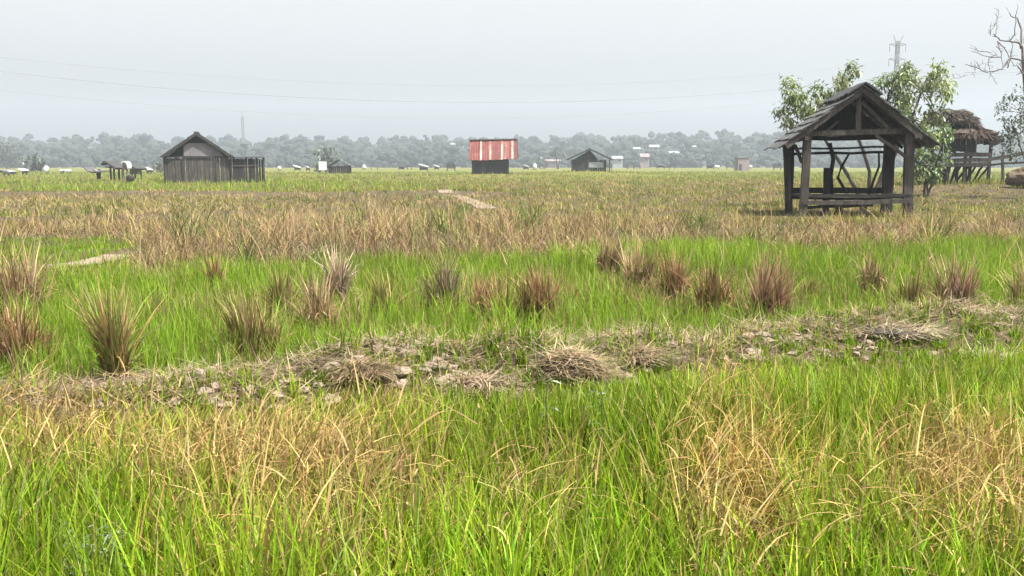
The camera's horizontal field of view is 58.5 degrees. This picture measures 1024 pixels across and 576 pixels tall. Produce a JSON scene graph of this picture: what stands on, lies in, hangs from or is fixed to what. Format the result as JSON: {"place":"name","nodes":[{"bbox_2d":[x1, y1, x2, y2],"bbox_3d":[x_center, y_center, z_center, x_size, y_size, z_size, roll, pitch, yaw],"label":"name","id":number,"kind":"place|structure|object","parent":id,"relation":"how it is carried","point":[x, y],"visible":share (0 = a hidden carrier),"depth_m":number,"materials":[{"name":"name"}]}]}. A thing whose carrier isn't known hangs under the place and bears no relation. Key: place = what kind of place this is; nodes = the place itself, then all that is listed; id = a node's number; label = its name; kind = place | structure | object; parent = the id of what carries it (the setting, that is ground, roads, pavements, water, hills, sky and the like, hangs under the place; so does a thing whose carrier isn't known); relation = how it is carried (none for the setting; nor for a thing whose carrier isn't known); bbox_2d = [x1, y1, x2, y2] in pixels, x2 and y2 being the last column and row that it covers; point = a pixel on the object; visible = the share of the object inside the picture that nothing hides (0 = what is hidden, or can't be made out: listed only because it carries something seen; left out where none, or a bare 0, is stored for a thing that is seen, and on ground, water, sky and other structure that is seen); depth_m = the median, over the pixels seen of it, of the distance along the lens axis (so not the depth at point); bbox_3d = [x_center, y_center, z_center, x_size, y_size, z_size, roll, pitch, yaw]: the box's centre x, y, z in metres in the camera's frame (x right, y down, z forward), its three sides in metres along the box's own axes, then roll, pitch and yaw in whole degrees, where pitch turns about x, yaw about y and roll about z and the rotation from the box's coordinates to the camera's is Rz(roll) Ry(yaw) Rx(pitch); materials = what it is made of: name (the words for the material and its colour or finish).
{"place":"outdoors","nodes":[
{"label":"outdoors","id":0,"kind":"place"},
{"bbox_2d":[4,254,130,268],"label":"path","id":1,"kind":"structure","parent":0,"point":[87,261],"depth_m":14.02,"materials":[{"name":"beige soil"}]},
{"bbox_2d":[0,71,876,102],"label":"power cable","id":2,"kind":"object","parent":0,"point":[382,100],"visible":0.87,"depth_m":306.97,"materials":[{"name":"metal"}]},
{"bbox_2d":[436,190,495,208],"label":"path","id":3,"kind":"structure","parent":0,"point":[464,199],"depth_m":37.80,"materials":[{"name":"beige soil"}]},
{"bbox_2d":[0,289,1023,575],"bbox_3d":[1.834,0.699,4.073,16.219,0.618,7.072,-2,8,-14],"label":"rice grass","id":4,"kind":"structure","parent":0,"point":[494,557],"depth_m":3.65,"materials":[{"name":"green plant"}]},
{"bbox_2d":[0,166,1023,575],"bbox_3d":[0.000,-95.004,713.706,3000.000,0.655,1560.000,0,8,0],"label":"ground","id":5,"kind":"structure","parent":0,"point":[320,362],"depth_m":25.64,"materials":[{"name":"soil"}]},
{"bbox_2d":[0,170,9,175],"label":"shelter","id":6,"kind":"object","parent":5,"relation":"on","point":[4,172],"visible":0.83,"depth_m":118.98,"materials":[{"name":"white tile"}]},
{"bbox_2d":[0,138,18,168],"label":"tree","id":7,"kind":"object","parent":5,"relation":"on","point":[3,158],"visible":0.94,"depth_m":326.36,"materials":[{"name":"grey plant"}]},
{"bbox_2d":[8,170,16,175],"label":"shelter","id":8,"kind":"object","parent":5,"relation":"on","point":[12,172],"visible":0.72,"depth_m":120.55,"materials":[{"name":"white wood"}]},
{"bbox_2d":[18,168,28,173],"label":"shelter","id":9,"kind":"object","parent":5,"relation":"on","point":[24,170],"visible":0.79,"depth_m":132.49,"materials":[{"name":"white plastic"}]},
{"bbox_2d":[0,291,64,370],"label":"dry grass tuft","id":10,"kind":"object","parent":5,"relation":"on","point":[16,326],"visible":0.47,"depth_m":6.69,"materials":[{"name":"plant"}]},
{"bbox_2d":[19,150,46,170],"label":"field tree","id":11,"kind":"object","parent":5,"relation":"on","point":[40,165],"visible":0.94,"depth_m":207.08,"materials":[{"name":"green plant"}]},
{"bbox_2d":[0,229,69,317],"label":"dry grass tuft","id":12,"kind":"object","parent":5,"relation":"on","point":[22,277],"visible":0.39,"depth_m":8.85,"materials":[{"name":"plant"}]},
{"bbox_2d":[43,166,48,173],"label":"shelter","id":13,"kind":"object","parent":5,"relation":"on","point":[46,169],"visible":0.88,"depth_m":146.94,"materials":[{"name":"white plastic"}]},
{"bbox_2d":[84,167,109,178],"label":"slumped roof","id":14,"kind":"structure","parent":5,"relation":"on","point":[94,170],"depth_m":81.19,"materials":[{"name":"grey metal"}]},
{"bbox_2d":[63,519,131,575],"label":"feathery weed","id":15,"kind":"object","parent":5,"relation":"on","point":[106,537],"visible":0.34,"depth_m":2.88,"materials":[{"name":"green plant"}]},
{"bbox_2d":[100,161,122,180],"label":"slant roof shelter","id":16,"kind":"object","parent":5,"relation":"on","point":[114,165],"visible":0.81,"depth_m":76.60,"materials":[{"name":"grey wood"}]},
{"bbox_2d":[59,269,173,382],"bbox_3d":[-2.523,0.252,5.753,0.700,0.780,0.884,0,8,0],"label":"dry grass tuft","id":17,"kind":"object","parent":5,"relation":"on","point":[111,339],"visible":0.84,"depth_m":5.74,"materials":[{"name":"plant"}]},
{"bbox_2d":[121,161,131,182],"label":"draped frame","id":18,"kind":"object","parent":5,"relation":"on","point":[127,166],"visible":0.85,"depth_m":72.35,"materials":[{"name":"white fabric"}]},
{"bbox_2d":[126,174,134,181],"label":"brush pile","id":19,"kind":"object","parent":5,"relation":"on","point":[129,177],"visible":0.94,"depth_m":71.98,"materials":[{"name":"grey plant"}]},
{"bbox_2d":[129,163,146,179],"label":"slant roof shelter","id":20,"kind":"object","parent":5,"relation":"on","point":[136,168],"visible":0.69,"depth_m":83.30,"materials":[{"name":"black tile"}]},
{"bbox_2d":[150,162,163,171],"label":"field tree","id":21,"kind":"object","parent":5,"relation":"on","point":[159,166],"visible":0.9,"depth_m":178.60,"materials":[{"name":"green plant"}]},
{"bbox_2d":[197,249,226,291],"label":"dry grass tuft","id":22,"kind":"object","parent":5,"relation":"on","point":[216,267],"visible":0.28,"depth_m":10.78,"materials":[{"name":"plant"}]},
{"bbox_2d":[159,131,264,182],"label":"barn","id":23,"kind":"structure","parent":5,"relation":"on","point":[196,149],"depth_m":71.52,"materials":[{"name":"grey wood"}]},
{"bbox_2d":[197,283,262,351],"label":"dry grass tuft","id":24,"kind":"object","parent":5,"relation":"on","point":[228,325],"visible":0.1,"depth_m":6.96,"materials":[{"name":"plant"}]},
{"bbox_2d":[241,116,244,142],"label":"radio mast","id":25,"kind":"object","parent":5,"relation":"on","point":[242,130],"visible":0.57,"depth_m":630.54,"materials":[{"name":"metal"}]},
{"bbox_2d":[207,280,301,368],"bbox_3d":[-1.850,0.277,6.551,0.729,0.736,0.856,-5,9,-31],"label":"dry grass tuft","id":26,"kind":"object","parent":5,"relation":"on","point":[256,328],"visible":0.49,"depth_m":6.51,"materials":[{"name":"plant"}]},
{"bbox_2d":[248,259,303,323],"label":"dry grass tuft","id":27,"kind":"object","parent":5,"relation":"on","point":[282,290],"visible":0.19,"depth_m":8.38,"materials":[{"name":"plant"}]},
{"bbox_2d":[280,259,348,335],"bbox_3d":[-1.685,0.088,7.973,0.624,0.755,0.721,0,8,0],"label":"dry grass tuft","id":28,"kind":"object","parent":5,"relation":"on","point":[316,306],"visible":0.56,"depth_m":7.92,"materials":[{"name":"plant"}]},
{"bbox_2d":[313,162,321,171],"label":"field tree","id":29,"kind":"object","parent":5,"relation":"on","point":[316,167],"visible":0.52,"depth_m":187.85,"materials":[{"name":"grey plant"}]},
{"bbox_2d":[319,161,326,171],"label":"white board","id":30,"kind":"object","parent":5,"relation":"on","point":[322,165],"visible":0.86,"depth_m":131.80,"materials":[{"name":"plastic"}]},
{"bbox_2d":[312,145,337,171],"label":"tree","id":31,"kind":"object","parent":5,"relation":"on","point":[328,158],"visible":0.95,"depth_m":187.67,"materials":[{"name":"green plant"}]},
{"bbox_2d":[310,239,363,303],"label":"dry grass tuft","id":32,"kind":"object","parent":5,"relation":"on","point":[343,272],"visible":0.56,"depth_m":9.80,"materials":[{"name":"plant"}]},
{"bbox_2d":[327,159,353,172],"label":"gabled hut","id":33,"kind":"object","parent":5,"relation":"on","point":[344,168],"visible":0.88,"depth_m":133.96,"materials":[{"name":"grey wood"}]},
{"bbox_2d":[307,342,415,385],"bbox_3d":[-0.938,0.493,5.815,0.720,0.232,0.637,0,8,0],"label":"straw heap","id":34,"kind":"object","parent":5,"relation":"on","point":[369,371],"visible":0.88,"depth_m":5.76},
{"bbox_2d":[361,262,410,320],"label":"dry grass tuft","id":35,"kind":"object","parent":5,"relation":"on","point":[381,290],"visible":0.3,"depth_m":8.78,"materials":[{"name":"plant"}]},
{"bbox_2d":[410,323,434,337],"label":"dry grass tuft","id":36,"kind":"object","parent":5,"relation":"on","point":[425,329],"visible":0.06,"depth_m":7.38,"materials":[{"name":"plant"}]},
{"bbox_2d":[418,164,428,170],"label":"shelter","id":37,"kind":"object","parent":5,"relation":"on","point":[424,168],"visible":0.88,"depth_m":221.08,"materials":[{"name":"white plastic"}]},
{"bbox_2d":[411,247,470,316],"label":"dry grass tuft","id":38,"kind":"object","parent":5,"relation":"on","point":[444,277],"visible":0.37,"depth_m":9.02,"materials":[{"name":"plant"}]},
{"bbox_2d":[447,161,455,170],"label":"shelter","id":39,"kind":"object","parent":5,"relation":"on","point":[451,166],"visible":0.9,"depth_m":221.55,"materials":[{"name":"black tile"}]},
{"bbox_2d":[418,357,534,399],"bbox_3d":[-0.214,0.578,5.873,0.885,0.272,0.729,0,8,0],"label":"straw heap","id":40,"kind":"object","parent":5,"relation":"on","point":[470,380],"visible":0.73,"depth_m":5.82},
{"bbox_2d":[462,266,519,323],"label":"dry grass tuft","id":41,"kind":"object","parent":5,"relation":"on","point":[479,292],"visible":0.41,"depth_m":8.67,"materials":[{"name":"plant"}]},
{"bbox_2d":[469,138,517,173],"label":"red roofed shed","id":42,"kind":"structure","parent":5,"relation":"on","point":[484,154],"depth_m":109.82,"materials":[{"name":"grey metal"}]},
{"bbox_2d":[0,169,1009,195],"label":"stubble grass","id":43,"kind":"structure","parent":5,"relation":"on","point":[276,182],"depth_m":70.66,"materials":[{"name":"plant"}]},
{"bbox_2d":[0,303,1015,433],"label":"soil clods","id":44,"kind":"object","parent":5,"relation":"on","point":[406,370],"visible":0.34,"depth_m":5.93,"materials":[{"name":"soil"}]},
{"bbox_2d":[0,292,1021,575],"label":"seed stalks","id":45,"kind":"object","parent":5,"relation":"on","point":[526,464],"visible":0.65,"depth_m":3.52,"materials":[{"name":"plant"}]},
{"bbox_2d":[0,221,1023,386],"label":"young rice","id":46,"kind":"object","parent":5,"relation":"on","point":[565,315],"visible":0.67,"depth_m":9.56,"materials":[{"name":"green plant"}]},
{"bbox_2d":[0,294,1023,575],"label":"dry rice straw","id":47,"kind":"object","parent":5,"relation":"on","point":[744,484],"visible":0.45,"depth_m":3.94,"materials":[{"name":"beige plant"}]},
{"bbox_2d":[0,177,1023,315],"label":"dry grass","id":48,"kind":"structure","parent":5,"relation":"on","point":[286,230],"depth_m":19.06,"materials":[{"name":"plant"}]},
{"bbox_2d":[0,128,1023,167],"bbox_3d":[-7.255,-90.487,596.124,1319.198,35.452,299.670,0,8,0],"label":"woods","id":49,"kind":"object","parent":5,"relation":"on","point":[144,149],"visible":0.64,"depth_m":552.71,"materials":[{"name":"green plant"}]},
{"bbox_2d":[0,289,1023,436],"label":"straw litter","id":50,"kind":"object","parent":5,"relation":"on","point":[515,337],"visible":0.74,"depth_m":6.25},
{"bbox_2d":[532,157,549,168],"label":"field tree","id":51,"kind":"object","parent":5,"relation":"on","point":[539,159],"visible":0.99,"depth_m":327.03,"materials":[{"name":"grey plant"}]},
{"bbox_2d":[504,256,579,328],"bbox_3d":[0.208,0.039,8.418,0.611,0.741,0.667,-5,9,-30],"label":"dry grass tuft","id":52,"kind":"object","parent":5,"relation":"on","point":[539,291],"visible":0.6,"depth_m":8.38,"materials":[{"name":"plant"}]},
{"bbox_2d":[537,374,561,450],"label":"tall weed","id":53,"kind":"object","parent":5,"relation":"on","point":[545,406],"visible":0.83,"depth_m":4.42,"materials":[{"name":"green plant"}]},
{"bbox_2d":[544,159,560,167],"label":"house","id":54,"kind":"structure","parent":5,"relation":"on","point":[552,162],"depth_m":426.18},
{"bbox_2d":[545,146,564,168],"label":"tree","id":55,"kind":"object","parent":5,"relation":"on","point":[555,153],"visible":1,"depth_m":326.32,"materials":[{"name":"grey plant"}]},
{"bbox_2d":[508,333,630,386],"bbox_3d":[0.368,0.525,6.099,1.006,0.405,0.741,0,8,0],"label":"straw heap","id":56,"kind":"object","parent":5,"relation":"on","point":[571,362],"visible":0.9,"depth_m":6.02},
{"bbox_2d":[557,280,583,303],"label":"dry grass tuft","id":57,"kind":"object","parent":5,"relation":"on","point":[576,290],"visible":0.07,"depth_m":9.46,"materials":[{"name":"plant"}]},
{"bbox_2d":[566,147,613,171],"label":"gabled hut","id":58,"kind":"object","parent":5,"relation":"on","point":[587,160],"visible":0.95,"depth_m":126.81,"materials":[{"name":"grey wood"}]},
{"bbox_2d":[583,382,612,450],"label":"tall weed","id":59,"kind":"object","parent":5,"relation":"on","point":[599,398],"visible":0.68,"depth_m":4.42,"materials":[{"name":"green plant"}]},
{"bbox_2d":[586,230,632,276],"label":"dry grass tuft","id":60,"kind":"object","parent":5,"relation":"on","point":[605,254],"visible":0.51,"depth_m":12.03,"materials":[{"name":"plant"}]},
{"bbox_2d":[611,156,622,167],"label":"house","id":61,"kind":"structure","parent":5,"relation":"on","point":[617,162],"depth_m":426.12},
{"bbox_2d":[627,162,633,168],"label":"shelter","id":62,"kind":"object","parent":5,"relation":"on","point":[630,165],"visible":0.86,"depth_m":296.87,"materials":[{"name":"black tile"}]},
{"bbox_2d":[638,154,649,167],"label":"house","id":63,"kind":"structure","parent":5,"relation":"on","point":[643,160],"depth_m":426.08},
{"bbox_2d":[606,336,684,366],"bbox_3d":[0.875,0.441,6.375,0.744,0.248,0.636,0,8,0],"label":"straw heap","id":64,"kind":"object","parent":5,"relation":"on","point":[644,356],"visible":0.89,"depth_m":6.33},
{"bbox_2d":[610,233,689,291],"bbox_3d":[1.542,-0.292,10.623,0.961,0.774,0.760,4,9,30],"label":"dry grass tuft","id":65,"kind":"object","parent":5,"relation":"on","point":[635,266],"visible":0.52,"depth_m":10.61,"materials":[{"name":"plant"}]},
{"bbox_2d":[648,145,659,150],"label":"house","id":66,"kind":"structure","parent":5,"relation":"on","point":[653,147],"depth_m":514.20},
{"bbox_2d":[668,151,679,155],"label":"house","id":67,"kind":"structure","parent":5,"relation":"on","point":[676,152],"depth_m":515.94,"materials":[{"name":"white metal"}]},
{"bbox_2d":[644,242,706,308],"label":"dry grass tuft","id":68,"kind":"object","parent":5,"relation":"on","point":[670,274],"visible":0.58,"depth_m":9.50,"materials":[{"name":"plant"}]},
{"bbox_2d":[679,253,752,323],"bbox_3d":[1.930,0.011,8.733,0.755,0.693,0.832,7,11,43],"label":"dry grass tuft","id":69,"kind":"object","parent":5,"relation":"on","point":[708,287],"visible":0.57,"depth_m":8.65,"materials":[{"name":"plant"}]},
{"bbox_2d":[734,157,750,170],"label":"mauve store","id":70,"kind":"structure","parent":5,"relation":"on","point":[741,163],"depth_m":232.92,"materials":[{"name":"pink metal"}]},
{"bbox_2d":[719,239,810,325],"bbox_3d":[2.374,-0.037,8.408,0.927,0.882,0.880,0,8,0],"label":"dry grass tuft","id":71,"kind":"object","parent":5,"relation":"on","point":[768,294],"visible":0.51,"depth_m":8.43,"materials":[{"name":"plant"}]},
{"bbox_2d":[772,163,781,169],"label":"shelter","id":72,"kind":"object","parent":5,"relation":"on","point":[775,165],"visible":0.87,"depth_m":264.56,"materials":[{"name":"black tile"}]},
{"bbox_2d":[796,275,822,303],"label":"dry grass tuft","id":73,"kind":"object","parent":5,"relation":"on","point":[813,286],"visible":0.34,"depth_m":9.79,"materials":[{"name":"plant"}]},
{"bbox_2d":[763,81,941,217],"bbox_3d":[9.807,-3.928,26.866,4.396,3.901,3.650,1,8,9],"label":"field hut","id":74,"kind":"object","parent":5,"relation":"on","point":[840,116],"visible":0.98,"depth_m":25.82,"materials":[{"name":"grey wood"}]},
{"bbox_2d":[768,58,958,204],"bbox_3d":[12.662,-5.529,33.425,6.850,5.556,3.150,0,8,0],"label":"leafy tree","id":75,"kind":"object","parent":5,"relation":"on","point":[904,77],"visible":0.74,"depth_m":32.69,"materials":[{"name":"green plant"}]},
{"bbox_2d":[847,247,894,292],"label":"dry grass tuft","id":76,"kind":"object","parent":5,"relation":"on","point":[868,274],"visible":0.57,"depth_m":10.37,"materials":[{"name":"plant"}]},
{"bbox_2d":[846,305,964,341],"bbox_3d":[3.054,0.246,7.411,1.206,0.291,0.872,0,8,0],"label":"straw heap","id":77,"kind":"object","parent":5,"relation":"on","point":[898,331],"visible":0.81,"depth_m":7.25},
{"bbox_2d":[888,263,936,309],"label":"dry grass tuft","id":78,"kind":"object","parent":5,"relation":"on","point":[914,291],"visible":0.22,"depth_m":8.26,"materials":[{"name":"plant"}]},
{"bbox_2d":[901,117,955,196],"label":"leafy shrub","id":79,"kind":"object","parent":5,"relation":"on","point":[932,172],"visible":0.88,"depth_m":40.41,"materials":[{"name":"green plant"}]},
{"bbox_2d":[903,239,998,309],"bbox_3d":[4.103,-0.074,8.351,0.906,0.847,0.813,0,8,0],"label":"dry grass tuft","id":80,"kind":"object","parent":5,"relation":"on","point":[955,282],"visible":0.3,"depth_m":8.32,"materials":[{"name":"plant"}]},
{"bbox_2d":[918,108,1002,184],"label":"thatched hut","id":81,"kind":"object","parent":5,"relation":"on","point":[970,134],"visible":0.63,"depth_m":46.56,"materials":[{"name":"plant"}]},
{"bbox_2d":[940,5,1023,88],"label":"bare tree","id":82,"kind":"object","parent":5,"relation":"on","point":[1021,60],"visible":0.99,"depth_m":35.07,"materials":[{"name":"grey plant"}]},
{"bbox_2d":[958,338,1022,365],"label":"straw heap","id":83,"kind":"object","parent":5,"relation":"on","point":[1002,357],"visible":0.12,"depth_m":7.04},
{"bbox_2d":[987,249,1023,312],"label":"dry grass tuft","id":84,"kind":"object","parent":5,"relation":"on","point":[1015,294],"visible":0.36,"depth_m":8.48,"materials":[{"name":"plant"}]},
{"bbox_2d":[987,152,1023,181],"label":"rail fence","id":85,"kind":"object","parent":5,"relation":"on","point":[1002,158],"visible":0.78,"depth_m":45.96,"materials":[{"name":"grey wood"}]},
{"bbox_2d":[991,84,1023,164],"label":"leafy shrub","id":86,"kind":"object","parent":5,"relation":"on","point":[1009,137],"visible":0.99,"depth_m":38.46,"materials":[{"name":"green plant"}]},
{"bbox_2d":[1004,166,1023,188],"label":"straw heap","id":87,"kind":"object","parent":5,"relation":"on","point":[1015,176],"visible":0.87,"depth_m":43.39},
{"bbox_2d":[0,0,1023,165],"label":"sky","id":88,"kind":"structure","parent":0,"point":[420,46],"materials":[{"name":"white"}]},
{"bbox_2d":[4,185,1023,235],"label":"field grass","id":89,"kind":"structure","parent":0,"point":[602,207],"depth_m":30.91,"materials":[{"name":"plant"}]},
{"bbox_2d":[876,35,905,167],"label":"transmission tower","id":90,"kind":"structure","parent":0,"point":[897,45],"depth_m":370.75,"materials":[{"name":"metal"}]}
]}

